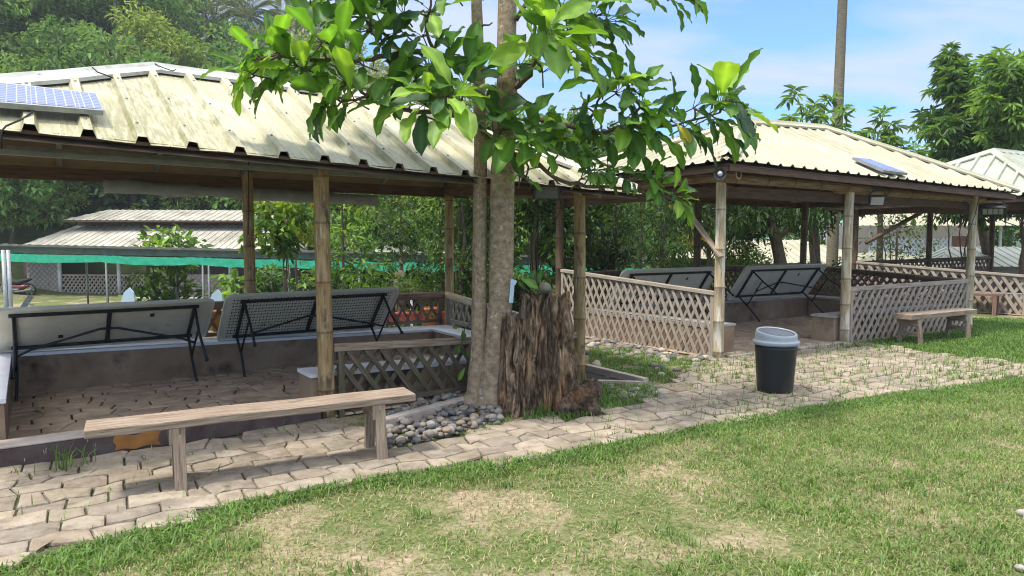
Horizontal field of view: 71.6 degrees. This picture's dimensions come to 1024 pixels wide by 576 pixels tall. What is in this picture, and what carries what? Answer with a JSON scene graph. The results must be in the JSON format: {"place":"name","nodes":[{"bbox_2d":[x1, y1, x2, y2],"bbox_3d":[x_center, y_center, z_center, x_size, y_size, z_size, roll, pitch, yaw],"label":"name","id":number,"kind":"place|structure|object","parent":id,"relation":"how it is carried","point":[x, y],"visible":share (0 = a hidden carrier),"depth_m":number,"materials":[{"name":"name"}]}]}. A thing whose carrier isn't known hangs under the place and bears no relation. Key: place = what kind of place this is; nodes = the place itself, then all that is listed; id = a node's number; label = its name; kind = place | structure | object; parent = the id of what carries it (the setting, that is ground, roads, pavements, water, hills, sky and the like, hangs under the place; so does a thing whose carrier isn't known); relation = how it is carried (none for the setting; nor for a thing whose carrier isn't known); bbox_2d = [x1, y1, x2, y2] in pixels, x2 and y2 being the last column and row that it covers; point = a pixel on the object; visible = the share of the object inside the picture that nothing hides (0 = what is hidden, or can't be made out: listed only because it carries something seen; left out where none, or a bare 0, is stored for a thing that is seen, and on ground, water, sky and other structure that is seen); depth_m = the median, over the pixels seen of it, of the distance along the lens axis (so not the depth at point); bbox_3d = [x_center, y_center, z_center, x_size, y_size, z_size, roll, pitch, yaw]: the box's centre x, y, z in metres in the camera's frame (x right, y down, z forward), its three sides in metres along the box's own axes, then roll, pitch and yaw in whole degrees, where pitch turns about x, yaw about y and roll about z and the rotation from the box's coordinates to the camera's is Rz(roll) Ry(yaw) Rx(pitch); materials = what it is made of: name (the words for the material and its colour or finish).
{"place":"outdoors","nodes":[
{"label":"outdoors","id":0,"kind":"place"},
{"bbox_2d":[0,1,1023,575],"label":"ground","id":1,"kind":"structure","parent":0,"point":[30,233],"depth_m":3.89,"materials":[{"name":"green plant"}]},
{"bbox_2d":[0,250,12,307],"bbox_3d":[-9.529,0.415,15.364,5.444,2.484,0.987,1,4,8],"label":"post","id":2,"kind":"object","parent":1,"relation":"on","point":[7,276],"visible":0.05,"depth_m":15.06,"materials":[{"name":"white metal"}]},
{"bbox_2d":[0,0,32,62],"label":"forest tree","id":3,"kind":"object","parent":1,"relation":"on","point":[16,11],"visible":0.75,"depth_m":42.00,"materials":[{"name":"green plant"}]},
{"bbox_2d":[0,269,36,294],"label":"motorbike","id":4,"kind":"object","parent":1,"relation":"on","point":[17,287],"visible":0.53,"depth_m":30.98,"materials":[{"name":"metal"}]},
{"bbox_2d":[0,178,37,231],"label":"forest tree","id":5,"kind":"object","parent":1,"relation":"on","point":[11,190],"visible":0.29,"depth_m":33.33,"materials":[{"name":"green plant"}]},
{"bbox_2d":[0,49,50,72],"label":"forest tree","id":6,"kind":"object","parent":1,"relation":"on","point":[21,67],"visible":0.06,"depth_m":37.25,"materials":[{"name":"green plant"}]},
{"bbox_2d":[0,178,69,253],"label":"forest tree","id":7,"kind":"object","parent":1,"relation":"on","point":[43,191],"visible":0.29,"depth_m":33.76,"materials":[{"name":"green plant"}]},
{"bbox_2d":[4,179,91,230],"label":"forest tree","id":8,"kind":"object","parent":1,"relation":"on","point":[41,217],"visible":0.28,"depth_m":36.55,"materials":[{"name":"green plant"}]},
{"bbox_2d":[0,20,104,70],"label":"forest tree","id":9,"kind":"object","parent":1,"relation":"on","point":[57,29],"visible":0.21,"depth_m":38.87,"materials":[{"name":"green plant"}]},
{"bbox_2d":[0,14,116,72],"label":"forest tree","id":10,"kind":"object","parent":1,"relation":"on","point":[82,26],"visible":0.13,"depth_m":39.97,"materials":[{"name":"green plant"}]},
{"bbox_2d":[0,0,118,59],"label":"forest tree","id":11,"kind":"object","parent":1,"relation":"on","point":[42,5],"visible":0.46,"depth_m":45.60,"materials":[{"name":"green plant"}]},
{"bbox_2d":[34,180,91,226],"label":"forest tree","id":12,"kind":"object","parent":1,"relation":"on","point":[69,198],"visible":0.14,"depth_m":36.81,"materials":[{"name":"green plant"}]},
{"bbox_2d":[36,27,176,209],"bbox_3d":[-20.601,-8.416,38.278,8.093,10.990,8.705,0,4,4],"label":"forest tree","id":13,"kind":"object","parent":1,"relation":"on","point":[152,55],"visible":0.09,"depth_m":37.27,"materials":[{"name":"green plant"}]},
{"bbox_2d":[97,0,211,65],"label":"forest tree","id":14,"kind":"object","parent":1,"relation":"on","point":[168,4],"visible":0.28,"depth_m":48.87,"materials":[{"name":"green plant"}]},
{"bbox_2d":[104,0,212,67],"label":"forest tree","id":15,"kind":"object","parent":1,"relation":"on","point":[138,22],"visible":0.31,"depth_m":44.53,"materials":[{"name":"green plant"}]},
{"bbox_2d":[0,412,320,467],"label":"kerb","id":16,"kind":"structure","parent":1,"relation":"on","point":[23,451],"depth_m":5.01,"materials":[{"name":"grey paint"}]},
{"bbox_2d":[119,25,201,68],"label":"forest tree","id":17,"kind":"object","parent":1,"relation":"on","point":[157,42],"visible":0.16,"depth_m":44.20,"materials":[{"name":"green plant"}]},
{"bbox_2d":[123,223,222,300],"bbox_3d":[-11.890,-0.480,24.701,3.231,3.575,3.698,0,4,0],"label":"shrub","id":18,"kind":"object","parent":1,"relation":"on","point":[156,278],"visible":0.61,"depth_m":24.74,"materials":[{"name":"green plant"}]},
{"bbox_2d":[125,196,234,209],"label":"forest tree","id":19,"kind":"object","parent":1,"relation":"on","point":[187,204],"visible":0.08,"depth_m":38.02,"materials":[{"name":"green plant"}]},
{"bbox_2d":[23,209,345,297],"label":"bamboo house","id":20,"kind":"structure","parent":1,"relation":"on","point":[223,229],"depth_m":32.60,"materials":[{"name":"metal"}]},
{"bbox_2d":[171,0,255,67],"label":"forest tree","id":21,"kind":"object","parent":1,"relation":"on","point":[209,8],"visible":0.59,"depth_m":58.95,"materials":[{"name":"green plant"}]},
{"bbox_2d":[17,366,410,432],"bbox_3d":[-2.344,1.006,7.246,5.500,0.001,2.970,-3,5,-34],"label":"pavilion floor bed","id":22,"kind":"object","parent":1,"relation":"on","point":[150,403],"visible":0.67,"depth_m":6.52,"materials":[{"name":"soil"}]},
{"bbox_2d":[8,352,444,438],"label":"pavilion floor","id":23,"kind":"structure","parent":22,"relation":"on","point":[122,397],"depth_m":6.67,"materials":[{"name":"stone"}]},
{"bbox_2d":[0,298,214,400],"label":"folding table","id":24,"kind":"object","parent":23,"relation":"on","point":[25,330],"visible":0.88,"depth_m":6.97,"materials":[{"name":"white plastic"}]},
{"bbox_2d":[217,287,403,376],"bbox_3d":[-2.202,0.499,8.068,2.000,0.956,0.962,-3,5,-34],"label":"folding table","id":25,"kind":"object","parent":22,"relation":"on","point":[252,316],"visible":0.91,"depth_m":8.11,"materials":[{"name":"white plastic"}]},
{"bbox_2d":[175,0,258,59],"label":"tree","id":26,"kind":"object","parent":1,"relation":"on","point":[232,10],"visible":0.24,"depth_m":67.61,"materials":[{"name":"green plant"}]},
{"bbox_2d":[162,22,273,69],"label":"forest tree","id":27,"kind":"object","parent":1,"relation":"on","point":[221,41],"visible":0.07,"depth_m":45.62,"materials":[{"name":"green plant"}]},
{"bbox_2d":[208,267,244,300],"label":"shrub","id":28,"kind":"object","parent":1,"relation":"on","point":[228,283],"visible":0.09,"depth_m":13.12,"materials":[{"name":"green plant"}]},
{"bbox_2d":[206,17,268,63],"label":"forest tree","id":29,"kind":"object","parent":1,"relation":"on","point":[222,25],"visible":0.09,"depth_m":67.18,"materials":[{"name":"green plant"}]},
{"bbox_2d":[214,0,280,46],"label":"coconut palm","id":30,"kind":"object","parent":1,"relation":"on","point":[251,13],"visible":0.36,"depth_m":81.62,"materials":[{"name":"green plant"}]},
{"bbox_2d":[201,50,331,209],"bbox_3d":[-12.498,-6.533,38.955,9.761,12.324,9.075,2,5,22],"label":"forest tree","id":31,"kind":"object","parent":1,"relation":"on","point":[212,205],"visible":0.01,"depth_m":36.49,"materials":[{"name":"green plant"}]},
{"bbox_2d":[240,262,293,292],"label":"shrub","id":32,"kind":"object","parent":1,"relation":"on","point":[266,284],"visible":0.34,"depth_m":18.40,"materials":[{"name":"green plant"}]},
{"bbox_2d":[237,201,313,291],"bbox_3d":[-4.022,-0.040,12.411,1.483,3.409,1.200,-3,5,-35],"label":"shrub","id":33,"kind":"object","parent":1,"relation":"on","point":[281,238],"visible":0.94,"depth_m":12.16,"materials":[{"name":"green plant"}]},
{"bbox_2d":[215,45,342,84],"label":"forest tree","id":34,"kind":"object","parent":1,"relation":"on","point":[222,50],"visible":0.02,"depth_m":41.56,"materials":[{"name":"green plant"}]},
{"bbox_2d":[227,20,333,74],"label":"forest tree","id":35,"kind":"object","parent":1,"relation":"on","point":[262,29],"visible":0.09,"depth_m":58.37,"materials":[{"name":"green plant"}]},
{"bbox_2d":[272,203,313,290],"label":"shrub","id":36,"kind":"object","parent":1,"relation":"on","point":[305,237],"visible":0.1,"depth_m":13.78,"materials":[{"name":"green plant"}]},
{"bbox_2d":[278,261,353,291],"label":"shrub","id":37,"kind":"object","parent":1,"relation":"on","point":[310,286],"visible":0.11,"depth_m":17.82,"materials":[{"name":"green plant"}]},
{"bbox_2d":[0,62,640,439],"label":"bamboo pavilion","id":38,"kind":"structure","parent":1,"relation":"on","point":[154,123],"depth_m":6.47,"materials":[{"name":"grey metal"}]},
{"bbox_2d":[0,82,102,115],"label":"solar panel","id":39,"kind":"object","parent":38,"relation":"on","point":[23,97],"visible":1,"depth_m":4.70,"materials":[{"name":"blue glass"}]},
{"bbox_2d":[103,179,378,205],"bbox_3d":[-3.046,-1.118,8.387,3.100,0.233,0.130,-3,5,-34],"label":"rolled curtain","id":40,"kind":"object","parent":38,"relation":"attached to","point":[128,186],"visible":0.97,"depth_m":8.14,"materials":[{"name":"grey fabric"}]},
{"bbox_2d":[205,291,444,336],"bbox_3d":[-3.157,0.391,8.379,5.341,0.552,0.116,-3,5,-34],"label":"lattice fence","id":41,"kind":"object","parent":38,"relation":"attached to","point":[406,297],"visible":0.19,"depth_m":9.60,"materials":[{"name":"beige wood"}]},
{"bbox_2d":[333,332,576,417],"bbox_3d":[-0.416,0.742,6.767,2.652,0.653,0.055,-3,5,-34],"label":"lattice fence","id":42,"kind":"object","parent":38,"relation":"attached to","point":[339,349],"visible":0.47,"depth_m":6.37,"materials":[{"name":"brown wood"}]},
{"bbox_2d":[444,292,518,327],"bbox_3d":[-0.105,0.418,8.714,0.110,0.569,2.868,-3,5,-34],"label":"lattice fence","id":43,"kind":"object","parent":38,"relation":"attached to","point":[460,299],"visible":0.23,"depth_m":9.59,"materials":[{"name":"brown wood"}]},
{"bbox_2d":[531,178,561,199],"bbox_3d":[0.325,-0.936,6.702,0.300,0.201,0.062,-1,4,-8],"label":"flood light","id":44,"kind":"object","parent":38,"relation":"attached to","point":[549,194],"visible":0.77,"depth_m":6.68,"materials":[{"name":"black plastic"}]},
{"bbox_2d":[288,193,398,283],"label":"forest tree","id":45,"kind":"object","parent":1,"relation":"on","point":[334,238],"visible":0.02,"depth_m":28.80,"materials":[{"name":"green plant"}]},
{"bbox_2d":[297,192,392,290],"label":"sapling","id":46,"kind":"object","parent":1,"relation":"on","point":[336,229],"visible":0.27,"depth_m":12.22,"materials":[{"name":"green plant"}]},
{"bbox_2d":[330,210,393,288],"bbox_3d":[-4.835,-0.694,21.927,3.099,3.771,2.734,0,4,0],"label":"shrub","id":47,"kind":"object","parent":1,"relation":"on","point":[353,236],"visible":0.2,"depth_m":21.92,"materials":[{"name":"green plant"}]},
{"bbox_2d":[0,1,726,256],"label":"undergrowth","id":48,"kind":"object","parent":1,"relation":"on","point":[147,202],"visible":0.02,"depth_m":39.76,"materials":[{"name":"green plant"}]},
{"bbox_2d":[0,244,737,330],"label":"market shed","id":49,"kind":"structure","parent":1,"relation":"on","point":[226,253],"depth_m":20.47,"materials":[{"name":"metal"}]},
{"bbox_2d":[0,253,645,274],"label":"shade net","id":50,"kind":"object","parent":49,"relation":"attached to","point":[172,261],"visible":0.39,"depth_m":20.23,"materials":[{"name":"green fabric"}]},
{"bbox_2d":[348,246,421,327],"bbox_3d":[-2.410,0.388,13.518,1.459,2.422,1.275,3,5,37],"label":"shrub","id":51,"kind":"object","parent":1,"relation":"on","point":[390,270],"visible":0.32,"depth_m":13.54,"materials":[{"name":"green plant"}]},
{"bbox_2d":[338,193,455,269],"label":"tree","id":52,"kind":"object","parent":1,"relation":"on","point":[401,199],"visible":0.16,"depth_m":16.81,"materials":[{"name":"green plant"}]},
{"bbox_2d":[339,193,457,250],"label":"forest tree","id":53,"kind":"object","parent":1,"relation":"on","point":[376,228],"visible":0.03,"depth_m":27.29,"materials":[{"name":"green plant"}]},
{"bbox_2d":[386,396,463,425],"bbox_3d":[-0.584,1.052,6.197,0.090,0.120,1.671,3,5,38],"label":"gravel edging","id":54,"kind":"object","parent":1,"relation":"on","point":[417,413],"visible":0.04,"depth_m":5.92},
{"bbox_2d":[377,86,516,328],"bbox_3d":[-1.238,-1.301,12.575,2.524,4.700,2.404,3,5,31],"label":"tree","id":55,"kind":"object","parent":1,"relation":"on","point":[461,276],"visible":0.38,"depth_m":12.28,"materials":[{"name":"green plant"}]},
{"bbox_2d":[426,106,519,329],"bbox_3d":[-0.727,-1.119,13.379,2.033,4.632,1.861,0,4,0],"label":"tree","id":56,"kind":"object","parent":1,"relation":"on","point":[467,243],"visible":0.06,"depth_m":13.04,"materials":[{"name":"green plant"}]},
{"bbox_2d":[200,0,778,410],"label":"broadleaf tree","id":57,"kind":"object","parent":1,"relation":"on","point":[551,43],"visible":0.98,"depth_m":5.65,"materials":[{"name":"green plant"}]},
{"bbox_2d":[11,316,1023,474],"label":"side grass","id":58,"kind":"structure","parent":1,"relation":"on","point":[1000,330],"depth_m":9.18,"materials":[{"name":"green plant"}]},
{"bbox_2d":[892,307,976,344],"bbox_3d":[6.186,0.562,10.381,1.670,0.460,0.368,-2,5,-30],"label":"plank bench","id":59,"kind":"object","parent":58,"relation":"on","point":[913,318],"visible":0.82,"depth_m":10.20,"materials":[{"name":"brown wood"}]},
{"bbox_2d":[467,105,586,254],"bbox_3d":[0.003,-3.505,29.652,6.846,8.644,6.365,0,4,3],"label":"forest tree","id":60,"kind":"object","parent":1,"relation":"on","point":[570,120],"visible":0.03,"depth_m":28.91,"materials":[{"name":"green plant"}]},
{"bbox_2d":[512,139,573,311],"bbox_3d":[0.455,-0.952,12.774,1.645,3.559,1.662,2,5,28],"label":"shrub","id":61,"kind":"object","parent":1,"relation":"on","point":[536,209],"visible":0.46,"depth_m":12.62,"materials":[{"name":"green plant"}]},
{"bbox_2d":[497,287,602,418],"bbox_3d":[0.330,0.583,6.369,0.970,1.176,0.857,0,4,0],"label":"tree stump","id":62,"kind":"object","parent":1,"relation":"on","point":[538,359],"visible":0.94,"depth_m":6.13,"materials":[{"name":"brown wood"}]},
{"bbox_2d":[386,336,713,448],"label":"gravel","id":63,"kind":"structure","parent":1,"relation":"on","point":[451,420],"depth_m":5.98,"materials":[{"name":"stone"}]},
{"bbox_2d":[524,121,614,306],"bbox_3d":[1.214,-1.167,13.502,1.656,4.005,2.245,-2,5,-20],"label":"shrub","id":64,"kind":"object","parent":1,"relation":"on","point":[593,221],"visible":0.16,"depth_m":13.31,"materials":[{"name":"green plant"}]},
{"bbox_2d":[571,127,642,305],"bbox_3d":[1.735,-1.180,14.095,1.769,4.017,1.663,0,4,0],"label":"shrub","id":65,"kind":"object","parent":1,"relation":"on","point":[613,257],"visible":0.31,"depth_m":14.01,"materials":[{"name":"green plant"}]},
{"bbox_2d":[565,135,654,293],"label":"forest tree","id":66,"kind":"object","parent":1,"relation":"on","point":[638,230],"visible":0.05,"depth_m":31.32,"materials":[{"name":"green plant"}]},
{"bbox_2d":[585,364,647,385],"bbox_3d":[0.830,0.950,7.758,0.510,0.110,1.353,-3,5,-35],"label":"drain channel","id":67,"kind":"object","parent":1,"relation":"on","point":[599,373],"visible":0.39,"depth_m":7.66,"materials":[{"name":"grey concrete"}]},
{"bbox_2d":[596,144,687,268],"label":"sapling","id":68,"kind":"object","parent":1,"relation":"on","point":[642,211],"visible":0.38,"depth_m":14.88,"materials":[{"name":"green plant"}]},
{"bbox_2d":[629,136,705,299],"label":"sapling","id":69,"kind":"object","parent":1,"relation":"on","point":[663,237],"visible":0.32,"depth_m":15.38,"materials":[{"name":"green plant"}]},
{"bbox_2d":[646,120,777,289],"bbox_3d":[4.896,-1.559,16.860,3.402,4.902,3.289,0,4,0],"label":"tree","id":70,"kind":"object","parent":1,"relation":"on","point":[710,211],"visible":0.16,"depth_m":16.52,"materials":[{"name":"green plant"}]},
{"bbox_2d":[703,216,790,298],"bbox_3d":[5.750,-0.525,17.573,2.177,2.633,2.218,2,5,24],"label":"shrub","id":71,"kind":"object","parent":1,"relation":"on","point":[746,260],"visible":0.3,"depth_m":17.17,"materials":[{"name":"green plant"}]},
{"bbox_2d":[670,239,860,298],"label":"house","id":72,"kind":"structure","parent":1,"relation":"on","point":[793,254],"depth_m":26.43,"materials":[{"name":"white paint"}]},
{"bbox_2d":[713,204,837,263],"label":"forked tree","id":73,"kind":"object","parent":1,"relation":"on","point":[791,223],"visible":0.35,"depth_m":16.52,"materials":[{"name":"green plant"}]},
{"bbox_2d":[555,118,1019,357],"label":"bamboo pavilion","id":74,"kind":"structure","parent":1,"relation":"on","point":[802,165],"depth_m":10.24,"materials":[{"name":"grey metal"}]},
{"bbox_2d":[560,269,713,355],"bbox_3d":[1.660,0.343,10.011,0.078,1.125,2.901,-3,5,-38],"label":"lattice fence","id":75,"kind":"object","parent":74,"relation":"attached to","point":[692,293],"visible":0.77,"depth_m":9.76,"materials":[{"name":"beige wood"}]},
{"bbox_2d":[607,267,733,313],"bbox_3d":[2.546,0.149,11.159,2.000,0.931,0.936,-2,5,-30],"label":"folding table","id":76,"kind":"object","parent":74,"relation":"on","point":[698,277],"visible":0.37,"depth_m":11.29,"materials":[{"name":"white plastic"}]},
{"bbox_2d":[565,263,801,306],"bbox_3d":[3.207,-0.048,12.527,5.611,0.691,0.111,-2,5,-30],"label":"lattice fence","id":77,"kind":"object","parent":74,"relation":"attached to","point":[735,269],"visible":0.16,"depth_m":12.73,"materials":[{"name":"brown wood"}]},
{"bbox_2d":[727,263,840,321],"bbox_3d":[4.840,0.062,12.396,2.100,0.943,0.952,-2,5,-30],"label":"folding table","id":78,"kind":"object","parent":74,"relation":"on","point":[763,281],"visible":0.91,"depth_m":12.53,"materials":[{"name":"white plastic"}]},
{"bbox_2d":[852,157,907,174],"bbox_3d":[5.145,-1.706,9.931,0.554,0.264,0.498,-3,5,-33],"label":"solar panel","id":79,"kind":"object","parent":74,"relation":"on","point":[879,166],"visible":1,"depth_m":9.84,"materials":[{"name":"blue glass"}]},
{"bbox_2d":[808,266,962,307],"bbox_3d":[6.564,-0.058,12.805,0.111,0.669,2.863,-3,5,-38],"label":"lattice fence","id":80,"kind":"object","parent":74,"relation":"attached to","point":[882,275],"visible":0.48,"depth_m":12.82,"materials":[{"name":"brown wood"}]},
{"bbox_2d":[850,279,969,341],"bbox_3d":[6.117,0.375,10.873,3.081,0.933,0.055,-2,5,-30],"label":"lattice fence","id":81,"kind":"object","parent":74,"relation":"attached to","point":[917,286],"visible":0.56,"depth_m":10.69,"materials":[{"name":"beige wood"}]},
{"bbox_2d":[978,202,1007,214],"bbox_3d":[7.542,-1.244,11.130,0.382,0.185,0.174,3,5,35],"label":"flood light","id":82,"kind":"object","parent":74,"relation":"attached to","point":[992,210],"visible":1,"depth_m":11.11,"materials":[{"name":"black plastic"}]},
{"bbox_2d":[749,84,861,291],"bbox_3d":[8.150,-2.469,19.905,3.665,6.127,1.978,0,4,0],"label":"mango tree","id":83,"kind":"object","parent":1,"relation":"on","point":[820,118],"visible":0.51,"depth_m":19.43,"materials":[{"name":"green plant"}]},
{"bbox_2d":[826,0,847,283],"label":"coconut palm","id":84,"kind":"object","parent":1,"relation":"on","point":[839,80],"visible":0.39,"depth_m":21.48,"materials":[{"name":"brown plant"}]},
{"bbox_2d":[853,105,928,269],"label":"mango tree","id":85,"kind":"object","parent":1,"relation":"on","point":[888,136],"visible":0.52,"depth_m":19.89,"materials":[{"name":"green plant"}]},
{"bbox_2d":[858,213,940,265],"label":"shrub","id":86,"kind":"object","parent":1,"relation":"on","point":[898,220],"visible":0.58,"depth_m":19.45,"materials":[{"name":"green plant"}]},
{"bbox_2d":[825,148,1023,313],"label":"bamboo pavilion","id":87,"kind":"structure","parent":1,"relation":"on","point":[1006,165],"depth_m":15.18,"materials":[{"name":"grey metal"}]},
{"bbox_2d":[859,256,990,283],"bbox_3d":[10.058,-0.408,17.211,5.611,0.651,0.112,-2,5,-30],"label":"lattice fence","id":88,"kind":"object","parent":87,"relation":"attached to","point":[987,259],"visible":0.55,"depth_m":17.49,"materials":[{"name":"brown wood"}]},
{"bbox_2d":[856,261,1023,315],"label":"lattice fence","id":89,"kind":"object","parent":87,"relation":"attached to","point":[945,272],"visible":0.53,"depth_m":14.12,"materials":[{"name":"beige wood"}]},
{"bbox_2d":[910,213,1007,277],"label":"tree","id":90,"kind":"object","parent":1,"relation":"on","point":[955,220],"visible":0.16,"depth_m":21.50,"materials":[{"name":"green plant"}]},
{"bbox_2d":[907,40,1017,254],"bbox_3d":[14.104,-3.691,21.897,4.785,7.730,4.138,0,4,0],"label":"mango tree","id":91,"kind":"object","parent":1,"relation":"on","point":[949,131],"visible":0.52,"depth_m":20.89,"materials":[{"name":"green plant"}]},
{"bbox_2d":[914,246,1020,279],"bbox_3d":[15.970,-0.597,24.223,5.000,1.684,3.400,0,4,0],"label":"house","id":92,"kind":"structure","parent":1,"relation":"on","point":[1006,259],"depth_m":23.40,"materials":[{"name":"white wood"}]},
{"bbox_2d":[953,214,1023,274],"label":"tree","id":93,"kind":"object","parent":1,"relation":"on","point":[1021,257],"visible":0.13,"depth_m":20.34,"materials":[{"name":"green plant"}]},
{"bbox_2d":[960,43,1023,151],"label":"mango tree","id":94,"kind":"object","parent":1,"relation":"on","point":[998,93],"visible":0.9,"depth_m":18.73,"materials":[{"name":"green plant"}]},
{"bbox_2d":[994,225,1023,246],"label":"forest tree","id":95,"kind":"object","parent":1,"relation":"on","point":[1009,230],"visible":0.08,"depth_m":35.67,"materials":[{"name":"green plant"}]},
{"label":"pavilion floor bed","id":96,"kind":"structure","parent":1,"relation":"on","visible":0},
{"bbox_2d":[585,316,939,355],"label":"pavilion floor","id":97,"kind":"structure","parent":96,"relation":"on","point":[744,333],"depth_m":11.35,"materials":[{"name":"grey concrete"}]},
{"bbox_2d":[0,340,1023,567],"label":"path","id":98,"kind":"structure","parent":0,"point":[274,454],"depth_m":4.99,"materials":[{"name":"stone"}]},
{"bbox_2d":[84,387,415,492],"bbox_3d":[-1.612,0.992,4.628,1.997,0.459,0.358,-2,5,-28],"label":"plank bench","id":99,"kind":"object","parent":98,"relation":"on","point":[372,404],"visible":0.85,"depth_m":4.50,"materials":[{"name":"brown wood"}]},
{"bbox_2d":[16,337,1023,531],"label":"path weeds","id":100,"kind":"object","parent":98,"relation":"on","point":[1001,363],"visible":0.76,"depth_m":7.80,"materials":[{"name":"green plant"}]},
{"bbox_2d":[752,326,799,393],"bbox_3d":[2.589,0.706,6.973,0.440,0.614,0.440,0,4,0],"label":"trash bin","id":101,"kind":"object","parent":98,"relation":"on","point":[776,348],"visible":1,"depth_m":6.83,"materials":[{"name":"black plastic"}]},
{"bbox_2d":[200,0,1023,239],"label":"sky","id":102,"kind":"structure","parent":0,"point":[891,45],"materials":[{"name":"blue"}]},
{"bbox_2d":[822,251,956,296],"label":"house","id":103,"kind":"structure","parent":0,"point":[867,256],"depth_m":22.94,"materials":[{"name":"white paint"}]},
{"bbox_2d":[826,213,1020,254],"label":"house","id":104,"kind":"structure","parent":0,"point":[941,233],"depth_m":31.29,"materials":[{"name":"white plastic"}]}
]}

